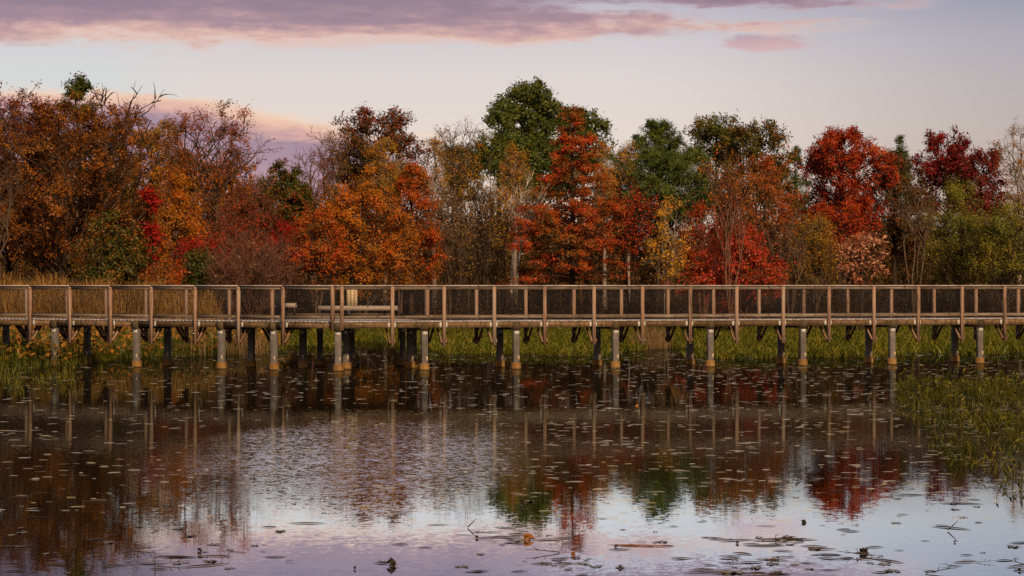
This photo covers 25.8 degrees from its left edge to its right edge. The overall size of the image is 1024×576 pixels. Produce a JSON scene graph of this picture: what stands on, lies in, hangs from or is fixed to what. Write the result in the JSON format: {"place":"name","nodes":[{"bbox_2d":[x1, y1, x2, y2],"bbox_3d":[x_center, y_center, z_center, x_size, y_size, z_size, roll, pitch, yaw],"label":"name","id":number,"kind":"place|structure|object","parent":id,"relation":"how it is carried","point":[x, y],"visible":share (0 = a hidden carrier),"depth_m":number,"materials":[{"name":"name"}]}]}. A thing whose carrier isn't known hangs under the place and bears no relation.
{"place":"outdoors","nodes":[
{"label":"outdoors","id":0,"kind":"place"},
{"bbox_2d":[486,536,518,536],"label":"blade leaf","id":1,"kind":"object","parent":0,"point":[502,536],"visible":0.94,"depth_m":22.55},
{"bbox_2d":[0,332,1023,575],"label":"water","id":2,"kind":"structure","parent":0,"point":[285,461],"depth_m":31.02,"materials":[{"name":"liquid"}]},
{"bbox_2d":[0,545,33,546],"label":"blade leaf","id":3,"kind":"object","parent":2,"relation":"on","point":[16,545],"visible":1,"depth_m":21.74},
{"bbox_2d":[0,350,103,396],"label":"sedge clump","id":4,"kind":"object","parent":2,"relation":"on","point":[31,381],"visible":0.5,"depth_m":59.01,"materials":[{"name":"green plant"}]},
{"bbox_2d":[0,318,289,365],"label":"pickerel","id":5,"kind":"object","parent":2,"relation":"on","point":[42,337],"depth_m":77.96,"materials":[{"name":"plant"}]},
{"bbox_2d":[0,343,289,365],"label":"sedge","id":6,"kind":"object","parent":2,"relation":"on","point":[106,357],"visible":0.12,"depth_m":75.64,"materials":[{"name":"green plant"}]},
{"bbox_2d":[155,556,187,556],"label":"blade leaf","id":7,"kind":"object","parent":2,"relation":"on","point":[171,556],"visible":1,"depth_m":20.89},
{"bbox_2d":[156,558,189,564],"bbox_3d":[-3.071,2.483,20.336,0.306,0.056,0.078,0,0,-2],"label":"twig","id":8,"kind":"object","parent":2,"relation":"on","point":[171,562],"visible":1,"depth_m":20.32,"materials":[{"name":"wood"}]},
{"bbox_2d":[183,563,228,566],"bbox_3d":[-2.770,2.504,20.280,0.494,0.012,0.035,0,0,-32],"label":"blade leaf","id":9,"kind":"object","parent":2,"relation":"on","point":[206,564],"visible":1,"depth_m":20.27,"materials":[{"name":"plant"}]},
{"bbox_2d":[386,557,397,565],"bbox_3d":[-1.081,2.474,20.249,0.111,0.080,0.068,0,0,5],"label":"curled leaf","id":10,"kind":"object","parent":2,"relation":"on","point":[391,561],"visible":1,"depth_m":20.24,"materials":[{"name":"plant"}]},
{"bbox_2d":[171,327,677,355],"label":"dry reeds","id":11,"kind":"object","parent":2,"relation":"on","point":[656,338],"visible":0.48,"depth_m":82.83,"materials":[{"name":"beige plant"}]},
{"bbox_2d":[0,352,1023,521],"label":"leaf litter","id":12,"kind":"object","parent":2,"relation":"on","point":[587,442],"visible":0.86,"depth_m":35.61,"materials":[{"name":"plant"}]},
{"bbox_2d":[523,533,533,539],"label":"curled leaf","id":13,"kind":"object","parent":2,"relation":"on","point":[526,536],"visible":1,"depth_m":22.33,"materials":[{"name":"plant"}]},
{"bbox_2d":[525,546,559,552],"bbox_3d":[0.289,2.477,21.186,0.338,0.067,0.086,0,0,-7],"label":"twig","id":14,"kind":"object","parent":2,"relation":"on","point":[543,550],"visible":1,"depth_m":21.20,"materials":[{"name":"wood"}]},
{"bbox_2d":[607,544,662,545],"bbox_3d":[1.250,2.502,21.806,0.666,0.012,0.070,0,0,14],"label":"blade leaf","id":15,"kind":"object","parent":2,"relation":"on","point":[634,544],"visible":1,"depth_m":21.81,"materials":[{"name":"plant"}]},
{"bbox_2d":[716,569,742,574],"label":"lobed leaf","id":16,"kind":"object","parent":2,"relation":"on","point":[734,571],"visible":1,"depth_m":19.82,"materials":[{"name":"plant"}]},
{"bbox_2d":[736,573,778,574],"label":"blade leaf","id":17,"kind":"object","parent":2,"relation":"on","point":[758,573],"visible":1,"depth_m":19.66,"materials":[{"name":"plant"}]},
{"bbox_2d":[744,544,786,545],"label":"blade leaf","id":18,"kind":"object","parent":2,"relation":"on","point":[765,545],"visible":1,"depth_m":21.80,"materials":[{"name":"plant"}]},
{"bbox_2d":[763,534,796,538],"bbox_3d":[2.664,2.482,22.341,0.355,0.055,0.082,0,0,-1],"label":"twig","id":19,"kind":"object","parent":2,"relation":"on","point":[778,538],"visible":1,"depth_m":22.33,"materials":[{"name":"wood"}]},
{"bbox_2d":[839,548,872,555],"bbox_3d":[3.210,2.475,20.990,0.333,0.064,0.063,0,0,7],"label":"twig","id":20,"kind":"object","parent":2,"relation":"on","point":[857,552],"visible":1,"depth_m":20.97,"materials":[{"name":"wood"}]},
{"bbox_2d":[931,526,970,529],"bbox_3d":[4.592,2.500,23.396,0.496,0.012,0.036,0,0,40],"label":"blade leaf","id":21,"kind":"object","parent":2,"relation":"on","point":[948,527],"visible":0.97,"depth_m":23.43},
{"bbox_2d":[890,361,1023,496],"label":"water willow","id":22,"kind":"object","parent":2,"relation":"on","point":[944,394],"visible":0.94,"depth_m":43.50,"materials":[{"name":"plant"}]},
{"bbox_2d":[952,502,978,503],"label":"blade leaf","id":23,"kind":"object","parent":2,"relation":"on","point":[964,503],"visible":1,"depth_m":26.00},
{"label":"lobed leaf","id":24,"kind":"object","parent":2,"relation":"on","visible":0},
{"bbox_2d":[859,548,867,552],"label":"curled leaf","id":25,"kind":"object","parent":24,"relation":"on","point":[863,550],"visible":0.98,"depth_m":21.20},
{"bbox_2d":[0,0,1023,256],"label":"sky","id":26,"kind":"structure","parent":0,"point":[887,69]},
{"bbox_2d":[4,262,1023,332],"bbox_3d":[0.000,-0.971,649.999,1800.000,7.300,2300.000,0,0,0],"label":"ground","id":27,"kind":"structure","parent":0,"point":[590,309],"depth_m":168.12,"materials":[{"name":"brown plant"}]},
{"bbox_2d":[0,165,37,278],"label":"bare tree","id":28,"kind":"object","parent":27,"relation":"on","point":[4,222],"visible":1,"depth_m":108.24,"materials":[{"name":"brown plant"}]},
{"bbox_2d":[0,81,73,283],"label":"maple tree","id":29,"kind":"object","parent":27,"relation":"on","point":[13,105],"visible":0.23,"depth_m":117.87,"materials":[{"name":"brown plant"}]},
{"bbox_2d":[50,71,122,282],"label":"oak tree","id":30,"kind":"object","parent":27,"relation":"on","point":[79,85],"visible":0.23,"depth_m":124.69,"materials":[{"name":"green plant"}]},
{"bbox_2d":[0,90,180,284],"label":"hornbeam","id":31,"kind":"object","parent":27,"relation":"on","point":[37,240],"visible":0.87,"depth_m":114.73,"materials":[{"name":"brown plant"}]},
{"bbox_2d":[0,270,226,334],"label":"golden grass","id":32,"kind":"structure","parent":27,"relation":"on","point":[7,301],"depth_m":96.75,"materials":[{"name":"plant"}]},
{"bbox_2d":[69,207,158,291],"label":"maple bush","id":33,"kind":"object","parent":27,"relation":"on","point":[116,263],"visible":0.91,"depth_m":109.22,"materials":[{"name":"green plant"}]},
{"bbox_2d":[89,81,178,254],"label":"bare snag","id":34,"kind":"object","parent":27,"relation":"on","point":[133,132],"visible":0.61,"depth_m":122.73,"materials":[{"name":"brown plant"}]},
{"bbox_2d":[135,183,168,284],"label":"creeper","id":35,"kind":"object","parent":27,"relation":"on","point":[150,198],"visible":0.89,"depth_m":111.88,"materials":[{"name":"red plant"}]},
{"bbox_2d":[111,113,196,267],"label":"maple tree","id":36,"kind":"object","parent":27,"relation":"on","point":[162,124],"visible":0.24,"depth_m":159.00,"materials":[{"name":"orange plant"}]},
{"bbox_2d":[135,254,192,292],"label":"red bush","id":37,"kind":"object","parent":27,"relation":"on","point":[161,273],"visible":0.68,"depth_m":108.67,"materials":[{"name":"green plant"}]},
{"bbox_2d":[133,166,213,293],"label":"orange shrub","id":38,"kind":"object","parent":27,"relation":"on","point":[185,222],"visible":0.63,"depth_m":125.52,"materials":[{"name":"brown plant"}]},
{"bbox_2d":[166,232,230,284],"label":"red bush","id":39,"kind":"object","parent":27,"relation":"on","point":[186,247],"visible":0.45,"depth_m":115.70,"materials":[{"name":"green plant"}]},
{"bbox_2d":[178,243,222,300],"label":"green bush","id":40,"kind":"object","parent":27,"relation":"on","point":[199,261],"visible":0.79,"depth_m":113.61,"materials":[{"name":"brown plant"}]},
{"bbox_2d":[146,152,258,272],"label":"maple tree","id":41,"kind":"object","parent":27,"relation":"on","point":[229,188],"visible":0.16,"depth_m":157.22,"materials":[{"name":"orange plant"}]},
{"bbox_2d":[146,98,282,303],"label":"apple tree","id":42,"kind":"object","parent":27,"relation":"on","point":[193,165],"visible":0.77,"depth_m":130.33,"materials":[{"name":"brown plant"}]},
{"bbox_2d":[206,200,269,318],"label":"dogwood","id":43,"kind":"object","parent":27,"relation":"on","point":[230,224],"visible":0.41,"depth_m":121.60,"materials":[{"name":"red plant"}]},
{"bbox_2d":[206,179,287,299],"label":"dogwood","id":44,"kind":"object","parent":27,"relation":"on","point":[266,217],"visible":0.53,"depth_m":127.84,"materials":[{"name":"red plant"}]},
{"bbox_2d":[197,224,312,319],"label":"bare shrub","id":45,"kind":"object","parent":27,"relation":"on","point":[268,270],"visible":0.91,"depth_m":111.54,"materials":[{"name":"brown plant"}]},
{"bbox_2d":[245,157,318,284],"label":"oak tree","id":46,"kind":"object","parent":27,"relation":"on","point":[289,184],"visible":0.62,"depth_m":145.23,"materials":[{"name":"green plant"}]},
{"bbox_2d":[261,216,317,308],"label":"red bush","id":47,"kind":"object","parent":27,"relation":"on","point":[286,229],"visible":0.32,"depth_m":123.73,"materials":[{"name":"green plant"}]},
{"bbox_2d":[288,143,337,307],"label":"bare tree","id":48,"kind":"object","parent":27,"relation":"on","point":[310,179],"visible":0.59,"depth_m":149.81,"materials":[{"name":"brown plant"}]},
{"bbox_2d":[281,201,356,328],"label":"young maple","id":49,"kind":"object","parent":27,"relation":"on","point":[321,260],"visible":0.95,"depth_m":116.55,"materials":[{"name":"brown plant"}]},
{"bbox_2d":[306,123,352,305],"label":"bare tree","id":50,"kind":"object","parent":27,"relation":"on","point":[339,160],"visible":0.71,"depth_m":155.81,"materials":[{"name":"brown plant"}]},
{"bbox_2d":[309,163,422,330],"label":"beech tree","id":51,"kind":"object","parent":27,"relation":"on","point":[377,256],"visible":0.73,"depth_m":119.07,"materials":[{"name":"brown plant"}]},
{"bbox_2d":[319,101,438,290],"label":"oak tree","id":52,"kind":"object","parent":27,"relation":"on","point":[360,141],"visible":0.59,"depth_m":188.85,"materials":[{"name":"brown plant"}]},
{"bbox_2d":[357,135,410,304],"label":"young birch","id":53,"kind":"object","parent":27,"relation":"on","point":[388,175],"visible":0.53,"depth_m":149.34,"materials":[{"name":"orange plant"}]},
{"bbox_2d":[375,157,454,313],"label":"red maple","id":54,"kind":"object","parent":27,"relation":"on","point":[429,235],"visible":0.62,"depth_m":125.58,"materials":[{"name":"brown plant"}]},
{"bbox_2d":[414,134,454,307],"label":"young birch","id":55,"kind":"object","parent":27,"relation":"on","point":[440,181],"visible":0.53,"depth_m":157.87,"materials":[{"name":"brown plant"}]},
{"bbox_2d":[429,182,461,314],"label":"sapling","id":56,"kind":"object","parent":27,"relation":"on","point":[440,211],"visible":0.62,"depth_m":137.89,"materials":[{"name":"brown plant"}]},
{"bbox_2d":[436,219,469,319],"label":"sapling","id":57,"kind":"object","parent":27,"relation":"on","point":[450,270],"visible":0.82,"depth_m":130.94,"materials":[{"name":"brown plant"}]},
{"bbox_2d":[440,171,466,313],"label":"sapling","id":58,"kind":"object","parent":27,"relation":"on","point":[462,199],"visible":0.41,"depth_m":141.90,"materials":[{"name":"brown plant"}]},
{"bbox_2d":[423,115,494,306],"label":"bare tree","id":59,"kind":"object","parent":27,"relation":"on","point":[453,165],"visible":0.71,"depth_m":161.69,"materials":[{"name":"brown plant"}]},
{"bbox_2d":[439,199,481,313],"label":"sapling","id":60,"kind":"object","parent":27,"relation":"on","point":[467,217],"visible":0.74,"depth_m":133.91,"materials":[{"name":"brown plant"}]},
{"bbox_2d":[431,141,490,289],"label":"oak tree","id":61,"kind":"object","parent":27,"relation":"on","point":[480,167],"visible":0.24,"depth_m":194.57,"materials":[{"name":"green plant"}]},
{"bbox_2d":[453,229,485,319],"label":"sapling","id":62,"kind":"object","parent":27,"relation":"on","point":[466,267],"visible":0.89,"depth_m":129.88,"materials":[{"name":"brown plant"}]},
{"bbox_2d":[458,166,489,306],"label":"sapling","id":63,"kind":"object","parent":27,"relation":"on","point":[471,174],"visible":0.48,"depth_m":139.92,"materials":[{"name":"brown plant"}]},
{"bbox_2d":[467,183,495,313],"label":"sapling","id":64,"kind":"object","parent":27,"relation":"on","point":[474,197],"visible":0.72,"depth_m":135.88,"materials":[{"name":"brown plant"}]},
{"bbox_2d":[465,215,501,319],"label":"sapling","id":65,"kind":"object","parent":27,"relation":"on","point":[482,263],"visible":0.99,"depth_m":128.93,"materials":[{"name":"brown plant"}]},
{"bbox_2d":[471,153,504,314],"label":"sapling","id":66,"kind":"object","parent":27,"relation":"on","point":[486,186],"visible":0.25,"depth_m":142.92,"materials":[{"name":"brown plant"}]},
{"bbox_2d":[479,180,510,289],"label":"sapling","id":67,"kind":"object","parent":27,"relation":"on","point":[492,202],"visible":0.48,"depth_m":137.88,"materials":[{"name":"brown plant"}]},
{"bbox_2d":[479,228,512,319],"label":"sapling","id":68,"kind":"object","parent":27,"relation":"on","point":[494,253],"visible":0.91,"depth_m":129.91,"materials":[{"name":"brown plant"}]},
{"bbox_2d":[468,107,529,208],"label":"oak tree","id":69,"kind":"object","parent":27,"relation":"on","point":[500,138],"visible":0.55,"depth_m":268.85,"materials":[{"name":"green plant"}]},
{"bbox_2d":[488,199,517,309],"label":"sapling","id":70,"kind":"object","parent":27,"relation":"on","point":[500,228],"visible":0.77,"depth_m":132.90,"materials":[{"name":"brown plant"}]},
{"bbox_2d":[0,285,1023,370],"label":"boardwalk","id":71,"kind":"structure","parent":27,"relation":"on","point":[341,324],"depth_m":69.79,"materials":[{"name":"wood"}]},
{"bbox_2d":[285,303,296,314],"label":"bench","id":72,"kind":"object","parent":71,"relation":"on","point":[292,304],"visible":0.34,"depth_m":70.96,"materials":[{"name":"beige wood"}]},
{"bbox_2d":[347,290,356,315],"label":"notice board","id":73,"kind":"object","parent":71,"relation":"on","point":[351,293],"visible":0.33,"depth_m":71.28,"materials":[{"name":"beige wood"}]},
{"bbox_2d":[318,306,397,315],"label":"bench","id":74,"kind":"object","parent":71,"relation":"on","point":[354,308],"visible":0.62,"depth_m":70.36,"materials":[{"name":"brown wood"}]},
{"bbox_2d":[0,148,1023,304],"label":"wood","id":75,"kind":"object","parent":27,"relation":"on","point":[645,274],"visible":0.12,"depth_m":179.38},
{"bbox_2d":[6,278,1021,329],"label":"underbrush","id":76,"kind":"object","parent":27,"relation":"on","point":[649,306],"visible":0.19,"depth_m":128.68,"materials":[{"name":"brown plant"}]},
{"bbox_2d":[480,169,549,305],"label":"white birch","id":77,"kind":"object","parent":27,"relation":"on","point":[507,203],"visible":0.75,"depth_m":132.91,"materials":[{"name":"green plant"}]},
{"bbox_2d":[496,141,536,302],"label":"young birch","id":78,"kind":"object","parent":27,"relation":"on","point":[514,159],"visible":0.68,"depth_m":149.70,"materials":[{"name":"brown plant"}]},
{"bbox_2d":[485,76,565,238],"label":"oak tree","id":79,"kind":"object","parent":27,"relation":"on","point":[544,107],"visible":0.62,"depth_m":283.62,"materials":[{"name":"green plant"}]},
{"bbox_2d":[475,129,591,206],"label":"oak tree","id":80,"kind":"object","parent":27,"relation":"on","point":[539,165],"visible":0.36,"depth_m":260.50,"materials":[{"name":"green plant"}]},
{"bbox_2d":[46,278,1023,327],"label":"bank foliage","id":81,"kind":"object","parent":27,"relation":"on","point":[650,303],"visible":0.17,"depth_m":128.04,"materials":[{"name":"green plant"}]},
{"bbox_2d":[494,105,639,318],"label":"pin oak","id":82,"kind":"object","parent":27,"relation":"on","point":[555,224],"visible":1,"depth_m":125.47,"materials":[{"name":"red plant"}]},
{"bbox_2d":[545,103,620,219],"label":"oak tree","id":83,"kind":"object","parent":27,"relation":"on","point":[600,124],"visible":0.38,"depth_m":273.66,"materials":[{"name":"green plant"}]},
{"bbox_2d":[590,140,622,309],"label":"young birch","id":84,"kind":"object","parent":27,"relation":"on","point":[606,170],"visible":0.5,"depth_m":157.85,"materials":[{"name":"brown plant"}]},
{"bbox_2d":[614,140,643,305],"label":"young birch","id":85,"kind":"object","parent":27,"relation":"on","point":[624,160],"visible":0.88,"depth_m":165.86,"materials":[{"name":"brown plant"}]},
{"bbox_2d":[601,185,659,318],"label":"red maple","id":86,"kind":"object","parent":27,"relation":"on","point":[637,230],"visible":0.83,"depth_m":127.74,"materials":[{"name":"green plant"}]},
{"bbox_2d":[584,116,728,305],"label":"pine tree","id":87,"kind":"object","parent":27,"relation":"on","point":[664,160],"visible":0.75,"depth_m":166.12,"materials":[{"name":"green plant"}]},
{"bbox_2d":[641,194,696,318],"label":"young birch","id":88,"kind":"object","parent":27,"relation":"on","point":[671,266],"visible":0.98,"depth_m":121.83,"materials":[{"name":"yellow plant"}]},
{"bbox_2d":[667,198,728,318],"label":"birch","id":89,"kind":"object","parent":27,"relation":"on","point":[694,230],"visible":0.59,"depth_m":123.83,"materials":[{"name":"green plant"}]},
{"bbox_2d":[681,109,744,243],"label":"oak tree","id":90,"kind":"object","parent":27,"relation":"on","point":[709,133],"visible":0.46,"depth_m":199.36,"materials":[{"name":"green plant"}]},
{"bbox_2d":[658,214,796,330],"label":"red bush","id":91,"kind":"object","parent":27,"relation":"on","point":[753,254],"visible":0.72,"depth_m":112.98,"materials":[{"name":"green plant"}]},
{"bbox_2d":[688,142,777,329],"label":"bare tree","id":92,"kind":"object","parent":27,"relation":"on","point":[728,220],"visible":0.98,"depth_m":110.84,"materials":[{"name":"brown plant"}]},
{"bbox_2d":[712,114,801,215],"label":"oak tree","id":93,"kind":"object","parent":27,"relation":"on","point":[756,143],"visible":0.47,"depth_m":194.36,"materials":[{"name":"green plant"}]},
{"bbox_2d":[710,151,804,311],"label":"oak tree","id":94,"kind":"object","parent":27,"relation":"on","point":[766,165],"visible":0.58,"depth_m":149.40,"materials":[{"name":"brown plant"}]},
{"bbox_2d":[754,199,827,328],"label":"bare shrub","id":95,"kind":"object","parent":27,"relation":"on","point":[794,251],"visible":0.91,"depth_m":117.80,"materials":[{"name":"brown plant"}]},
{"bbox_2d":[782,144,813,293],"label":"pine tree","id":96,"kind":"object","parent":27,"relation":"on","point":[797,183],"visible":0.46,"depth_m":199.57,"materials":[{"name":"green plant"}]},
{"bbox_2d":[778,210,850,328],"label":"willow shrub","id":97,"kind":"object","parent":27,"relation":"on","point":[823,238],"visible":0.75,"depth_m":120.68,"materials":[{"name":"brown plant"}]},
{"bbox_2d":[808,199,875,311],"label":"red maple","id":98,"kind":"object","parent":27,"relation":"on","point":[853,221],"visible":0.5,"depth_m":145.59,"materials":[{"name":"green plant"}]},
{"bbox_2d":[792,124,902,308],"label":"red maple","id":99,"kind":"object","parent":27,"relation":"on","point":[824,163],"visible":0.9,"depth_m":150.74,"materials":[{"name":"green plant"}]},
{"bbox_2d":[831,227,889,330],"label":"young oak","id":100,"kind":"object","parent":27,"relation":"on","point":[861,255],"visible":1,"depth_m":113.63,"materials":[{"name":"beige plant"}]},
{"bbox_2d":[882,134,915,284],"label":"pine tree","id":101,"kind":"object","parent":27,"relation":"on","point":[899,140],"visible":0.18,"depth_m":204.77,"materials":[{"name":"green plant"}]},
{"bbox_2d":[862,148,938,299],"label":"oak tree","id":102,"kind":"object","parent":27,"relation":"on","point":[893,224],"visible":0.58,"depth_m":159.31,"materials":[{"name":"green plant"}]},
{"bbox_2d":[883,176,944,325],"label":"bare tree","id":103,"kind":"object","parent":27,"relation":"on","point":[910,226],"visible":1,"depth_m":119.82,"materials":[{"name":"brown plant"}]},
{"bbox_2d":[911,125,979,299],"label":"oak tree","id":104,"kind":"object","parent":27,"relation":"on","point":[936,170],"visible":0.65,"depth_m":184.32,"materials":[{"name":"red plant"}]},
{"bbox_2d":[915,175,990,316],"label":"locust tree","id":105,"kind":"object","parent":27,"relation":"on","point":[937,250],"visible":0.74,"depth_m":127.52,"materials":[{"name":"green plant"}]},
{"bbox_2d":[943,140,1012,290],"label":"oak tree","id":106,"kind":"object","parent":27,"relation":"on","point":[966,170],"visible":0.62,"depth_m":180.88,"materials":[{"name":"red plant"}]},
{"bbox_2d":[954,192,1023,316],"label":"locust tree","id":107,"kind":"object","parent":27,"relation":"on","point":[997,234],"visible":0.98,"depth_m":122.32,"materials":[{"name":"green plant"}]},
{"bbox_2d":[985,116,1023,303],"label":"bare tree","id":108,"kind":"object","parent":27,"relation":"on","point":[1020,174],"visible":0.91,"depth_m":159.92,"materials":[{"name":"grey plant"}]},
{"bbox_2d":[287,324,1023,358],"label":"marsh grass","id":109,"kind":"structure","parent":0,"point":[460,341],"depth_m":90.85,"materials":[{"name":"plant"}]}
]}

